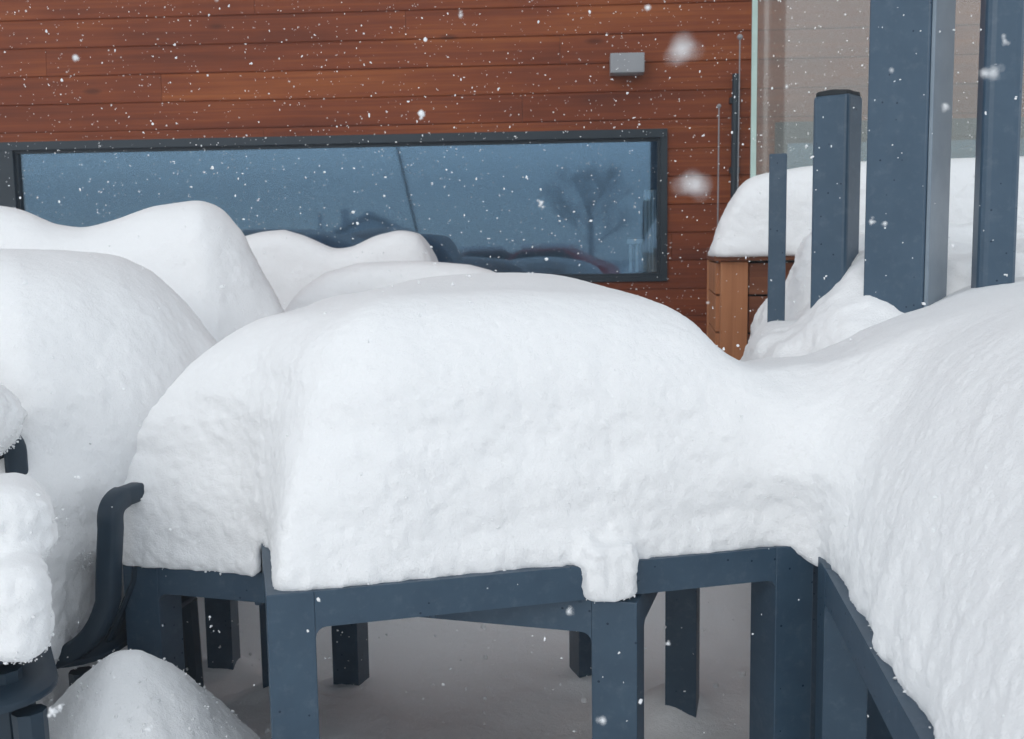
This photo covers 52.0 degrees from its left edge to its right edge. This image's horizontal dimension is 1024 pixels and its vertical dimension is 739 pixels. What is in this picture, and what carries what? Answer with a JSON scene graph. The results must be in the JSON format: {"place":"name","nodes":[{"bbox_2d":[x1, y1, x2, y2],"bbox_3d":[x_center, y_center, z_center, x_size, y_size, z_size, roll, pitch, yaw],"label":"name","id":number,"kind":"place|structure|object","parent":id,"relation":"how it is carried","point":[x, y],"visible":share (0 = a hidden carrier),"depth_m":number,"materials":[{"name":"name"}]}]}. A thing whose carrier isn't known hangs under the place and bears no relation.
{"place":"outdoors","nodes":[
{"label":"outdoors","id":0,"kind":"place"},
{"bbox_2d":[196,583,750,738],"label":"snow ground","id":1,"kind":"structure","parent":0,"point":[505,695],"depth_m":2.81,"materials":[{"name":"white snow"}]},
{"bbox_2d":[0,435,58,738],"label":"stacking chair","id":2,"kind":"object","parent":1,"relation":"on","point":[38,681],"visible":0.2,"depth_m":1.46,"materials":[{"name":"plastic"}]},
{"bbox_2d":[0,453,22,738],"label":"stacking chair","id":3,"kind":"object","parent":2,"relation":"on","point":[10,673],"visible":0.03,"depth_m":1.47,"materials":[{"name":"plastic"}]},
{"bbox_2d":[0,384,59,664],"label":"snow heap","id":4,"kind":"object","parent":3,"relation":"on","point":[29,536],"visible":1,"depth_m":1.46,"materials":[{"name":"white snow"}]},
{"bbox_2d":[0,248,217,709],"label":"snow heap","id":5,"kind":"object","parent":1,"relation":"on","point":[74,329],"visible":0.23,"depth_m":1.96,"materials":[{"name":"white snow"}]},
{"bbox_2d":[56,482,203,686],"bbox_3d":[-0.877,0.558,2.132,0.520,0.747,0.476,0,7,11],"label":"stacking chair","id":6,"kind":"object","parent":1,"relation":"on","point":[101,634],"visible":0.36,"depth_m":1.86,"materials":[{"name":"plastic"}]},
{"bbox_2d":[0,201,284,341],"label":"snow heap","id":7,"kind":"object","parent":1,"relation":"on","point":[208,260],"visible":0.37,"depth_m":2.76,"materials":[{"name":"white snow"}]},
{"bbox_2d":[47,649,259,738],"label":"snow heap","id":8,"kind":"object","parent":1,"relation":"on","point":[166,699],"visible":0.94,"depth_m":1.64,"materials":[{"name":"white snow"}]},
{"bbox_2d":[204,598,239,669],"bbox_3d":[-1.192,0.521,3.272,0.900,0.740,0.900,-1,7,2],"label":"garden table","id":9,"kind":"object","parent":1,"relation":"on","point":[224,615],"depth_m":2.83,"materials":[{"name":"paint"}]},
{"bbox_2d":[245,230,437,310],"bbox_3d":[-0.814,0.035,4.375,1.188,1.222,0.605,-1,6,0],"label":"snow heap","id":10,"kind":"object","parent":1,"relation":"on","point":[316,260],"visible":0.12,"depth_m":4.08,"materials":[{"name":"white snow"}]},
{"bbox_2d":[285,261,495,311],"bbox_3d":[-0.388,0.182,3.810,0.977,1.147,0.444,-1,6,0],"label":"snow heap","id":11,"kind":"object","parent":1,"relation":"on","point":[323,286],"visible":0.1,"depth_m":3.62,"materials":[{"name":"white snow"}]},
{"bbox_2d":[123,562,699,738],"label":"garden table","id":12,"kind":"object","parent":1,"relation":"on","point":[611,630],"visible":0.2,"depth_m":1.89,"materials":[{"name":"paint"}]},
{"bbox_2d":[122,272,867,603],"bbox_3d":[-0.011,0.065,2.184,1.441,0.524,1.300,-1,6,0],"label":"snow heap","id":13,"kind":"object","parent":12,"relation":"on","point":[373,404],"visible":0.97,"depth_m":1.70,"materials":[{"name":"white snow"}]},
{"bbox_2d":[0,0,1023,334],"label":"building","id":14,"kind":"structure","parent":1,"relation":"on","point":[240,86],"depth_m":4.67,"materials":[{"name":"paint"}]},
{"bbox_2d":[0,128,666,281],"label":"window","id":15,"kind":"structure","parent":14,"relation":"in","point":[10,161],"depth_m":4.68,"materials":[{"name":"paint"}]},
{"bbox_2d":[610,52,644,75],"bbox_3d":[0.496,-1.317,4.537,0.146,0.087,0.087,-1,7,3],"label":"wall lamp","id":16,"kind":"object","parent":14,"relation":"attached to","point":[634,63],"visible":1,"depth_m":4.50,"materials":[{"name":"grey metal"}]},
{"bbox_2d":[619,239,656,273],"bbox_3d":[0.616,-0.263,4.971,0.200,0.705,0.400,-1,7,3],"label":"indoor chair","id":17,"kind":"object","parent":14,"relation":"in","point":[630,242],"visible":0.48,"depth_m":4.93,"materials":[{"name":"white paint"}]},
{"bbox_2d":[644,190,655,271],"bbox_3d":[0.635,-0.637,4.835,0.055,0.375,0.019,-1,7,3],"label":"curtain","id":18,"kind":"object","parent":14,"relation":"hanging from","point":[649,226],"visible":1,"depth_m":4.83,"materials":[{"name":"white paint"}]},
{"bbox_2d":[729,73,739,199],"bbox_3d":[0.976,-0.456,4.643,0.046,1.655,0.061,-1,6,0],"label":"drain pipe","id":19,"kind":"object","parent":14,"relation":"attached to","point":[733,101],"visible":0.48,"depth_m":4.55,"materials":[{"name":"metal"}]},
{"bbox_2d":[774,117,1023,153],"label":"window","id":20,"kind":"structure","parent":14,"relation":"in","point":[784,133],"depth_m":4.56,"materials":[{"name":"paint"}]},
{"bbox_2d":[259,544,812,738],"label":"garden table","id":21,"kind":"object","parent":1,"relation":"on","point":[779,579],"visible":0.3,"depth_m":1.67,"materials":[{"name":"paint"}]},
{"bbox_2d":[737,34,742,188],"bbox_3d":[0.941,-0.534,4.369,0.023,1.674,0.024,-1,6,0],"label":"thin rod","id":22,"kind":"object","parent":1,"relation":"on","point":[739,37],"visible":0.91,"depth_m":4.31,"materials":[{"name":"grey paint"}]},
{"bbox_2d":[707,247,794,359],"bbox_3d":[1.818,0.198,3.414,2.318,1.219,0.602,0,7,8],"label":"wooden planter","id":23,"kind":"object","parent":1,"relation":"on","point":[730,293],"visible":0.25,"depth_m":3.25,"materials":[{"name":"brown wood"}]},
{"bbox_2d":[717,104,720,261],"bbox_3d":[0.860,-0.397,4.389,0.017,1.396,0.018,-1,6,0],"label":"thin rod","id":24,"kind":"object","parent":23,"relation":"in","point":[718,106],"visible":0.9,"depth_m":4.34,"materials":[{"name":"grey paint"}]},
{"bbox_2d":[708,156,1023,257],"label":"snow heap","id":25,"kind":"object","parent":23,"relation":"on","point":[745,212],"visible":0.27,"depth_m":3.16,"materials":[{"name":"white snow"}]},
{"bbox_2d":[750,0,757,261],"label":"glass panel","id":26,"kind":"object","parent":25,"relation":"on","point":[754,45],"visible":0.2,"depth_m":3.38,"materials":[{"name":"clear glass"}]},
{"bbox_2d":[767,153,786,321],"bbox_3d":[0.659,0.201,2.641,0.042,1.462,0.030,1,7,14],"label":"metal post","id":27,"kind":"object","parent":1,"relation":"on","point":[777,232],"visible":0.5,"depth_m":2.57,"materials":[{"name":"metal"}]},
{"bbox_2d":[810,89,861,738],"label":"metal post","id":28,"kind":"object","parent":1,"relation":"on","point":[835,224],"visible":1,"depth_m":2.20,"materials":[{"name":"metal"}]},
{"bbox_2d":[815,557,934,738],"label":"garden table","id":29,"kind":"object","parent":1,"relation":"on","point":[852,668],"visible":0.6,"depth_m":1.67,"materials":[{"name":"paint"}]},
{"bbox_2d":[804,276,1023,738],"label":"snow heap","id":30,"kind":"object","parent":29,"relation":"on","point":[941,417],"visible":0.99,"depth_m":1.27,"materials":[{"name":"white snow"}]},
{"bbox_2d":[740,219,1023,361],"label":"snow heap","id":31,"kind":"object","parent":1,"relation":"on","point":[843,308],"visible":0.16,"depth_m":2.16,"materials":[{"name":"white snow"}]},
{"bbox_2d":[863,0,955,738],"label":"metal post","id":32,"kind":"object","parent":1,"relation":"on","point":[908,188],"visible":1,"depth_m":2.00,"materials":[{"name":"metal"}]},
{"bbox_2d":[971,0,1023,287],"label":"metal post","id":33,"kind":"object","parent":1,"relation":"on","point":[998,133],"visible":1,"depth_m":1.94,"materials":[{"name":"metal"}]},
{"bbox_2d":[0,0,1023,733],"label":"falling snow","id":34,"kind":"structure","parent":0,"point":[682,48],"depth_m":1.84,"materials":[{"name":"white snow"}]}
]}

